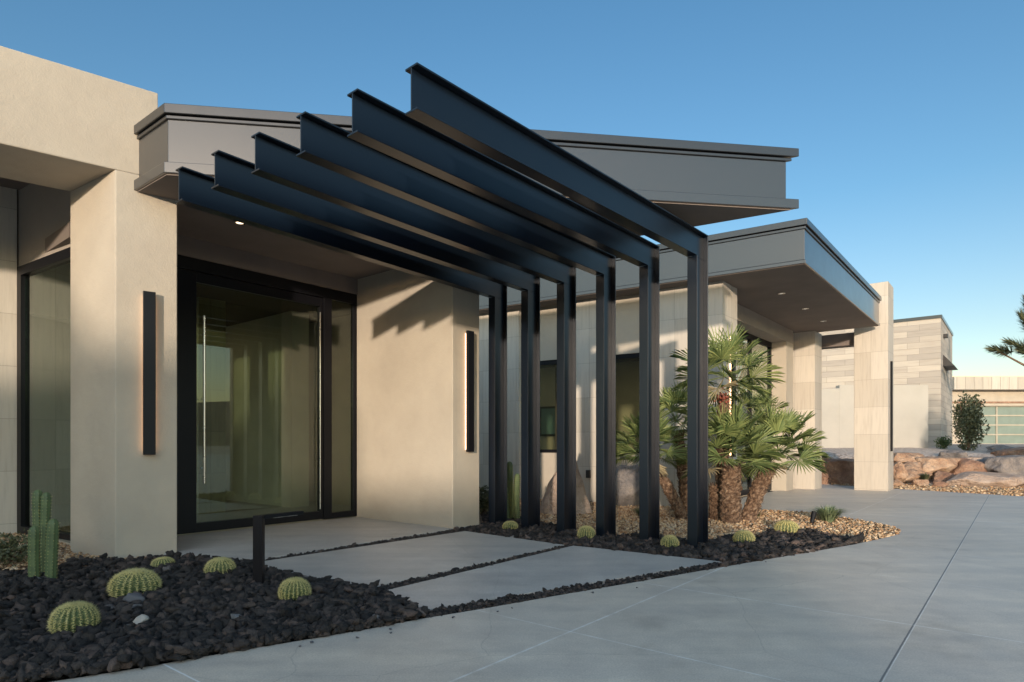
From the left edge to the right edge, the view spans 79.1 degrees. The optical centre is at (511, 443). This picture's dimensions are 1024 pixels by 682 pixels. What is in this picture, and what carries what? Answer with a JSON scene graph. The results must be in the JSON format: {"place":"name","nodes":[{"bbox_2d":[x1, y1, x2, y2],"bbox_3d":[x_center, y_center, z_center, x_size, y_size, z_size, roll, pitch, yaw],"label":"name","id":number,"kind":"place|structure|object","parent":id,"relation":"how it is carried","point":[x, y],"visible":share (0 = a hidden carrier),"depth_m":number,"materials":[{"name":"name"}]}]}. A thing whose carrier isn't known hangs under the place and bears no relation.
{"place":"outdoors","nodes":[
{"label":"outdoors","id":0,"kind":"place"},
{"bbox_2d":[0,550,429,681],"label":"lava rock bed","id":1,"kind":"object","parent":0,"point":[190,608],"visible":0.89,"depth_m":4.20,"materials":[{"name":"black gravel"}]},
{"bbox_2d":[27,490,59,577],"bbox_3d":[-4.224,0.852,5.553,0.527,0.856,0.228,0,0,43],"label":"columnar cactus","id":2,"kind":"object","parent":1,"relation":"on","point":[43,541],"visible":0.98,"depth_m":5.44,"materials":[{"name":"green plant"}]},
{"bbox_2d":[46,600,100,632],"bbox_3d":[-2.774,1.097,3.934,0.303,0.212,0.306,1,-3,-25],"label":"barrel cactus","id":3,"kind":"object","parent":1,"relation":"on","point":[69,616],"visible":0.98,"depth_m":3.86,"materials":[{"name":"green plant"}]},
{"bbox_2d":[122,593,144,602],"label":"stone","id":4,"kind":"object","parent":1,"relation":"on","point":[129,597],"visible":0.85,"depth_m":4.50,"materials":[{"name":"stone"}]},
{"bbox_2d":[106,567,162,597],"bbox_3d":[-2.958,1.089,4.870,0.404,0.233,0.407,3,1,6],"label":"barrel cactus","id":5,"kind":"object","parent":1,"relation":"on","point":[125,583],"visible":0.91,"depth_m":4.78,"materials":[{"name":"green plant"}]},
{"bbox_2d":[132,614,148,623],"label":"stone","id":6,"kind":"object","parent":1,"relation":"on","point":[141,618],"visible":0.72,"depth_m":3.99,"materials":[{"name":"white stone"}]},
{"bbox_2d":[150,556,175,566],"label":"barrel cactus","id":7,"kind":"object","parent":1,"relation":"on","point":[156,562],"visible":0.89,"depth_m":5.85,"materials":[{"name":"green plant"}]},
{"bbox_2d":[203,556,235,573],"bbox_3d":[-2.630,1.108,5.588,0.295,0.184,0.293,2,3,13],"label":"barrel cactus","id":8,"kind":"object","parent":1,"relation":"on","point":[222,564],"visible":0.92,"depth_m":5.52,"materials":[{"name":"green plant"}]},
{"bbox_2d":[277,576,312,599],"bbox_3d":[-1.626,1.083,4.643,0.260,0.182,0.263,-1,-4,44],"label":"barrel cactus","id":9,"kind":"object","parent":1,"relation":"on","point":[295,587],"visible":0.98,"depth_m":4.58,"materials":[{"name":"green plant"}]},
{"bbox_2d":[164,517,464,559],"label":"entry slab","id":10,"kind":"structure","parent":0,"point":[283,540],"depth_m":7.89,"materials":[{"name":"concrete"}]},
{"bbox_2d":[265,531,562,586],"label":"entry slab","id":11,"kind":"structure","parent":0,"point":[393,562],"depth_m":6.46,"materials":[{"name":"concrete"}]},
{"bbox_2d":[0,510,895,568],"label":"bed soil","id":12,"kind":"structure","parent":0,"point":[480,522],"depth_m":8.87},
{"bbox_2d":[0,527,27,568],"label":"shrub","id":13,"kind":"object","parent":12,"relation":"on","point":[8,553],"visible":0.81,"depth_m":6.11,"materials":[{"name":"green plant"}]},
{"bbox_2d":[0,532,146,569],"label":"tan gravel bed","id":14,"kind":"object","parent":12,"relation":"on","point":[66,555],"visible":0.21,"depth_m":6.59,"materials":[{"name":"gravel"}]},
{"bbox_2d":[253,511,303,582],"bbox_3d":[-1.995,0.948,5.296,0.095,0.705,0.472,0,0,31],"label":"path light","id":15,"kind":"object","parent":12,"relation":"on","point":[258,548],"visible":0.79,"depth_m":5.10,"materials":[{"name":"black metal"}]},
{"bbox_2d":[176,166,506,523],"bbox_3d":[-1.541,-0.575,7.437,0.120,3.750,4.783,0,0,36],"label":"steel frame","id":16,"kind":"object","parent":12,"relation":"on","point":[196,191],"visible":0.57,"depth_m":7.80,"materials":[{"name":"black metal"}]},
{"bbox_2d":[211,150,539,527],"bbox_3d":[-1.069,-0.575,7.083,0.120,3.750,4.710,0,0,37],"label":"steel frame","id":17,"kind":"object","parent":12,"relation":"on","point":[234,176],"visible":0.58,"depth_m":7.39,"materials":[{"name":"black metal"}]},
{"bbox_2d":[251,132,575,532],"bbox_3d":[-0.599,-0.575,6.730,0.120,3.750,4.638,0,0,38],"label":"steel frame","id":18,"kind":"object","parent":12,"relation":"on","point":[279,161],"visible":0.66,"depth_m":6.92,"materials":[{"name":"black metal"}]},
{"bbox_2d":[296,111,615,535],"bbox_3d":[-0.130,-0.575,6.380,0.120,3.750,4.565,0,0,39],"label":"steel frame","id":19,"kind":"object","parent":12,"relation":"on","point":[329,145],"visible":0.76,"depth_m":6.52,"materials":[{"name":"black metal"}]},
{"bbox_2d":[479,485,488,516],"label":"dark shrub","id":20,"kind":"object","parent":12,"relation":"on","point":[483,502],"visible":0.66,"depth_m":10.30,"materials":[{"name":"green plant"}]},
{"bbox_2d":[265,529,719,617],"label":"gravel strips","id":21,"kind":"object","parent":12,"relation":"on","point":[442,609],"visible":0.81,"depth_m":5.39,"materials":[{"name":"black gravel"}]},
{"bbox_2d":[347,88,659,539],"bbox_3d":[0.338,-0.575,6.031,0.120,3.750,4.493,0,0,40],"label":"steel frame","id":22,"kind":"object","parent":12,"relation":"on","point":[384,127],"visible":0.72,"depth_m":6.10,"materials":[{"name":"black metal"}]},
{"bbox_2d":[507,461,520,518],"bbox_3d":[-0.044,0.781,9.703,0.310,0.997,0.256,0,0,-29],"label":"columnar cactus","id":23,"kind":"object","parent":12,"relation":"on","point":[513,501],"visible":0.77,"depth_m":9.74,"materials":[{"name":"green plant"}]},
{"bbox_2d":[405,62,707,547],"bbox_3d":[0.805,-0.575,5.683,0.120,3.750,4.421,0,0,41],"label":"steel frame","id":24,"kind":"object","parent":12,"relation":"on","point":[442,105],"visible":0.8,"depth_m":5.71,"materials":[{"name":"black metal"}]},
{"bbox_2d":[616,465,638,508],"bbox_3d":[2.305,0.995,12.090,0.942,1.169,0.986,0,0,37],"label":"boulder","id":25,"kind":"object","parent":12,"relation":"on","point":[627,485],"visible":0.29,"depth_m":11.81,"materials":[{"name":"grey stone"}]},
{"bbox_2d":[453,511,864,566],"bbox_3d":[1.321,1.195,8.172,5.855,0.207,3.168,0,0,28],"label":"lava rock strip","id":26,"kind":"object","parent":12,"relation":"on","point":[726,550],"visible":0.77,"depth_m":7.36,"materials":[{"name":"black gravel"}]},
{"bbox_2d":[502,520,518,528],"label":"barrel cactus","id":27,"kind":"object","parent":26,"relation":"on","point":[512,524],"visible":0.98,"depth_m":8.45,"materials":[{"name":"green plant"}]},
{"bbox_2d":[577,525,595,538],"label":"barrel cactus","id":28,"kind":"object","parent":26,"relation":"on","point":[587,531],"visible":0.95,"depth_m":7.77,"materials":[{"name":"green plant"}]},
{"bbox_2d":[660,534,679,546],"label":"barrel cactus","id":29,"kind":"object","parent":26,"relation":"on","point":[668,540],"visible":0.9,"depth_m":7.10,"materials":[{"name":"green plant"}]},
{"bbox_2d":[732,530,755,542],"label":"barrel cactus","id":30,"kind":"object","parent":26,"relation":"on","point":[743,535],"visible":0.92,"depth_m":7.45,"materials":[{"name":"plant"}]},
{"bbox_2d":[773,520,800,532],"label":"barrel cactus","id":31,"kind":"object","parent":26,"relation":"on","point":[787,525],"visible":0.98,"depth_m":8.30,"materials":[{"name":"plant"}]},
{"bbox_2d":[480,498,900,541],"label":"tan gravel island","id":32,"kind":"structure","parent":12,"relation":"on","point":[857,526],"depth_m":9.12,"materials":[{"name":"beige gravel"}]},
{"bbox_2d":[540,461,591,517],"bbox_3d":[0.901,0.924,10.647,0.913,1.986,0.647,0,0,0],"label":"boulder","id":33,"kind":"object","parent":32,"relation":"on","point":[548,505],"visible":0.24,"depth_m":10.50,"materials":[{"name":"grey stone"}]},
{"bbox_2d":[810,511,816,525],"bbox_3d":[4.373,1.116,9.014,0.118,0.267,0.071,0,0,-23],"label":"spot light","id":34,"kind":"object","parent":32,"relation":"on","point":[813,516],"visible":0.87,"depth_m":8.99,"materials":[{"name":"black metal"}]},
{"bbox_2d":[805,505,846,522],"bbox_3d":[4.821,1.051,9.482,0.804,0.299,0.822,0,0,0],"label":"spiky bush","id":35,"kind":"object","parent":32,"relation":"on","point":[828,514],"visible":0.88,"depth_m":9.40,"materials":[{"name":"green plant"}]},
{"bbox_2d":[616,322,830,525],"bbox_3d":[3.197,-0.324,9.664,3.567,3.304,2.317,0,0,0],"label":"fan palm","id":36,"kind":"object","parent":12,"relation":"on","point":[726,488],"visible":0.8,"depth_m":9.62,"materials":[{"name":"green plant"}]},
{"bbox_2d":[0,0,1023,375],"label":"sky","id":37,"kind":"structure","parent":0,"point":[904,119],"materials":[{"name":"blue"}]},
{"bbox_2d":[52,485,1023,681],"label":"driveway","id":38,"kind":"structure","parent":0,"point":[933,591],"depth_m":4.04,"materials":[{"name":"concrete"}]},
{"bbox_2d":[389,546,721,610],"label":"entry slab","id":39,"kind":"structure","parent":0,"point":[559,568],"depth_m":5.64,"materials":[{"name":"concrete"}]},
{"bbox_2d":[737,444,1023,486],"bbox_3d":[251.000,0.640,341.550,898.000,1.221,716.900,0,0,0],"label":"terrain","id":40,"kind":"structure","parent":0,"point":[848,453],"depth_m":22.26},
{"bbox_2d":[0,46,892,557],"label":"house","id":41,"kind":"structure","parent":40,"relation":"on","point":[312,382],"depth_m":8.70,"materials":[{"name":"paint"}]},
{"bbox_2d":[17,247,70,540],"bbox_3d":[-5.588,-0.580,7.692,2.421,3.560,0.100,0,0,33],"label":"window","id":42,"kind":"structure","parent":41,"relation":"in","point":[44,283],"depth_m":7.94,"materials":[{"name":"black"}]},
{"bbox_2d":[143,291,155,454],"bbox_3d":[-3.839,-0.740,6.561,0.115,1.720,0.080,0,0,-38],"label":"wall light","id":43,"kind":"object","parent":41,"relation":"attached to","point":[149,372],"visible":1,"depth_m":6.53,"materials":[{"name":"black metal"}]},
{"bbox_2d":[177,254,356,534],"bbox_3d":[-3.695,-0.600,8.559,0.192,3.600,3.883,0,0,39],"label":"entry door","id":44,"kind":"structure","parent":41,"relation":"in","point":[191,272],"depth_m":8.53,"materials":[{"name":"black metal"}]},
{"bbox_2d":[465,330,473,451],"bbox_3d":[-0.610,-0.740,8.843,0.080,1.720,0.125,0,0,39],"label":"wall light","id":45,"kind":"object","parent":41,"relation":"attached to","point":[469,391],"visible":1,"depth_m":8.80,"materials":[{"name":"black metal"}]},
{"bbox_2d":[540,406,554,435],"bbox_3d":[1.135,-0.610,17.062,0.840,0.820,0.062,0,0,33],"label":"room window","id":46,"kind":"structure","parent":41,"relation":"in","point":[547,414],"depth_m":17.12,"materials":[{"name":"green"}]},
{"bbox_2d":[540,360,556,452],"bbox_3d":[0.772,-0.790,13.355,1.209,1.980,0.100,0,0,33],"label":"window","id":47,"kind":"structure","parent":41,"relation":"in","point":[548,362],"depth_m":13.29,"materials":[{"name":"black"}]},
{"bbox_2d":[616,353,638,453],"bbox_3d":[2.393,-0.790,12.317,0.920,1.980,0.100,0,0,33],"label":"window","id":48,"kind":"structure","parent":41,"relation":"in","point":[633,355],"depth_m":12.33,"materials":[{"name":"black"}]},
{"bbox_2d":[730,335,735,456],"bbox_3d":[4.069,-0.875,11.442,0.080,2.250,0.125,0,0,39],"label":"wall light","id":49,"kind":"object","parent":41,"relation":"attached to","point":[731,403],"visible":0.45,"depth_m":11.40,"materials":[{"name":"black metal"}]},
{"bbox_2d":[737,329,771,495],"bbox_3d":[5.279,-0.695,14.304,0.080,3.790,4.299,0,0,39],"label":"side door","id":50,"kind":"structure","parent":41,"relation":"in","point":[750,337],"depth_m":14.80,"materials":[{"name":"black"}]},
{"bbox_2d":[890,361,892,450],"bbox_3d":[9.689,-0.950,15.865,0.080,2.300,0.060,0,0,39],"label":"wall light","id":51,"kind":"object","parent":41,"relation":"attached to","point":[891,405],"visible":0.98,"depth_m":15.83,"materials":[{"name":"black metal"}]},
{"bbox_2d":[737,315,957,446],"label":"stone building","id":52,"kind":"structure","parent":40,"relation":"on","point":[922,350],"depth_m":27.83,"materials":[{"name":"beige stone"}]},
{"bbox_2d":[822,385,927,447],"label":"garden wall","id":53,"kind":"structure","parent":40,"relation":"on","point":[910,416],"depth_m":25.00,"materials":[{"name":"paint"}]},
{"bbox_2d":[893,461,907,481],"bbox_3d":[11.251,0.839,18.208,0.439,0.664,0.764,0,0,0],"label":"boulder","id":54,"kind":"object","parent":40,"relation":"on","point":[900,472],"visible":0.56,"depth_m":17.94,"materials":[{"name":"beige stone"}]},
{"bbox_2d":[918,473,931,479],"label":"plant","id":55,"kind":"object","parent":40,"relation":"on","point":[923,476],"visible":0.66,"depth_m":17.93,"materials":[{"name":"green plant"}]},
{"bbox_2d":[914,456,960,478],"bbox_3d":[12.893,0.812,18.948,1.474,0.832,1.342,0,0,0],"label":"boulder","id":56,"kind":"object","parent":40,"relation":"on","point":[933,464],"visible":0.52,"depth_m":18.41,"materials":[{"name":"beige stone"}]},
{"bbox_2d":[933,435,952,448],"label":"round shrub","id":57,"kind":"object","parent":40,"relation":"on","point":[944,444],"visible":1,"depth_m":24.44,"materials":[{"name":"green plant"}]},
{"bbox_2d":[946,450,967,457],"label":"boulder","id":58,"kind":"object","parent":40,"relation":"on","point":[958,453],"visible":0.59,"depth_m":19.85,"materials":[{"name":"grey stone"}]},
{"bbox_2d":[949,458,986,474],"bbox_3d":[13.708,0.919,18.879,1.421,0.975,0.981,0,0,-13],"label":"boulder","id":59,"kind":"object","parent":40,"relation":"on","point":[965,465],"visible":0.28,"depth_m":18.47,"materials":[{"name":"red stone"}]},
{"bbox_2d":[950,390,989,450],"bbox_3d":[16.920,-0.771,22.964,1.163,2.454,1.044,0,0,0],"label":"upright shrub","id":60,"kind":"object","parent":40,"relation":"on","point":[969,422],"visible":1,"depth_m":22.85,"materials":[{"name":"green plant"}]},
{"bbox_2d":[958,457,984,460],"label":"boulder","id":61,"kind":"object","parent":40,"relation":"on","point":[976,458],"visible":0.13,"depth_m":19.27,"materials":[{"name":"beige stone"}]},
{"bbox_2d":[937,451,953,457],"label":"boulder","id":62,"kind":"object","parent":61,"relation":"on","point":[943,454],"visible":0.51,"depth_m":20.08,"materials":[{"name":"grey stone"}]},
{"bbox_2d":[952,376,1023,443],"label":"garage building","id":63,"kind":"structure","parent":40,"relation":"on","point":[1003,409],"depth_m":44.95,"materials":[{"name":"paint"}]},
{"bbox_2d":[963,406,1023,443],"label":"garage door","id":64,"kind":"structure","parent":63,"relation":"in","point":[1006,423],"depth_m":45.20,"materials":[{"name":"glass"}]},
{"bbox_2d":[986,445,1013,452],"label":"boulder","id":65,"kind":"object","parent":40,"relation":"on","point":[994,448],"visible":0.36,"depth_m":21.41,"materials":[{"name":"grey stone"}]},
{"bbox_2d":[979,455,1023,475],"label":"boulder","id":66,"kind":"object","parent":40,"relation":"on","point":[1011,464],"visible":0.57,"depth_m":18.19,"materials":[{"name":"grey stone"}]},
{"bbox_2d":[990,447,1023,455],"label":"boulder","id":67,"kind":"object","parent":40,"relation":"on","point":[1014,451],"visible":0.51,"depth_m":19.97,"materials":[{"name":"red stone"}]},
{"label":"gravel ground","id":68,"kind":"structure","parent":0,"visible":0},
{"bbox_2d":[822,469,831,483],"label":"boulder","id":69,"kind":"object","parent":68,"relation":"on","point":[826,478],"visible":0.37,"depth_m":18.14,"materials":[{"name":"red stone"}]},
{"bbox_2d":[822,459,853,484],"bbox_3d":[9.932,1.210,18.520,1.790,1.509,1.323,0,0,0],"label":"boulder","id":70,"kind":"object","parent":68,"relation":"on","point":[840,471],"visible":0.31,"depth_m":18.07,"materials":[{"name":"red stone"}]},
{"bbox_2d":[893,479,904,485],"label":"boulder","id":71,"kind":"object","parent":68,"relation":"on","point":[896,482],"visible":0.52,"depth_m":17.35,"materials":[{"name":"beige stone"}]},
{"bbox_2d":[903,461,931,482],"bbox_3d":[11.862,0.937,18.527,1.426,0.783,0.903,0,0,-19],"label":"boulder","id":72,"kind":"object","parent":68,"relation":"on","point":[914,469],"visible":0.34,"depth_m":18.26,"materials":[{"name":"beige stone"}]},
{"bbox_2d":[893,452,924,463],"bbox_3d":[12.040,0.497,19.188,0.780,0.433,1.123,0,0,-36],"label":"boulder","id":73,"kind":"object","parent":72,"relation":"on","point":[903,457],"visible":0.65,"depth_m":18.98,"materials":[{"name":"beige stone"}]},
{"bbox_2d":[911,479,928,485],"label":"boulder","id":74,"kind":"object","parent":68,"relation":"on","point":[920,482],"visible":0.89,"depth_m":17.51,"materials":[{"name":"beige stone"}]},
{"bbox_2d":[829,483,1023,495],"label":"roadside gravel","id":75,"kind":"structure","parent":68,"relation":"on","point":[1014,491],"depth_m":16.02,"materials":[{"name":"beige gravel"}]},
{"bbox_2d":[932,481,948,486],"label":"boulder","id":76,"kind":"object","parent":68,"relation":"on","point":[941,483],"visible":0.68,"depth_m":17.07,"materials":[{"name":"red stone"}]},
{"bbox_2d":[933,471,955,483],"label":"boulder","id":77,"kind":"object","parent":68,"relation":"on","point":[943,476],"visible":0.45,"depth_m":17.98,"materials":[{"name":"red stone"}]},
{"bbox_2d":[946,471,1023,486],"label":"boulder","id":78,"kind":"object","parent":68,"relation":"on","point":[978,479],"visible":0.68,"depth_m":16.98,"materials":[{"name":"beige stone"}]},
{"label":"ground","id":79,"kind":"structure","parent":0,"visible":0},
{"bbox_2d":[983,293,1023,365],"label":"spiky tree","id":80,"kind":"object","parent":79,"relation":"on","point":[1004,351],"visible":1,"depth_m":24.02,"materials":[{"name":"green plant"}]}
]}

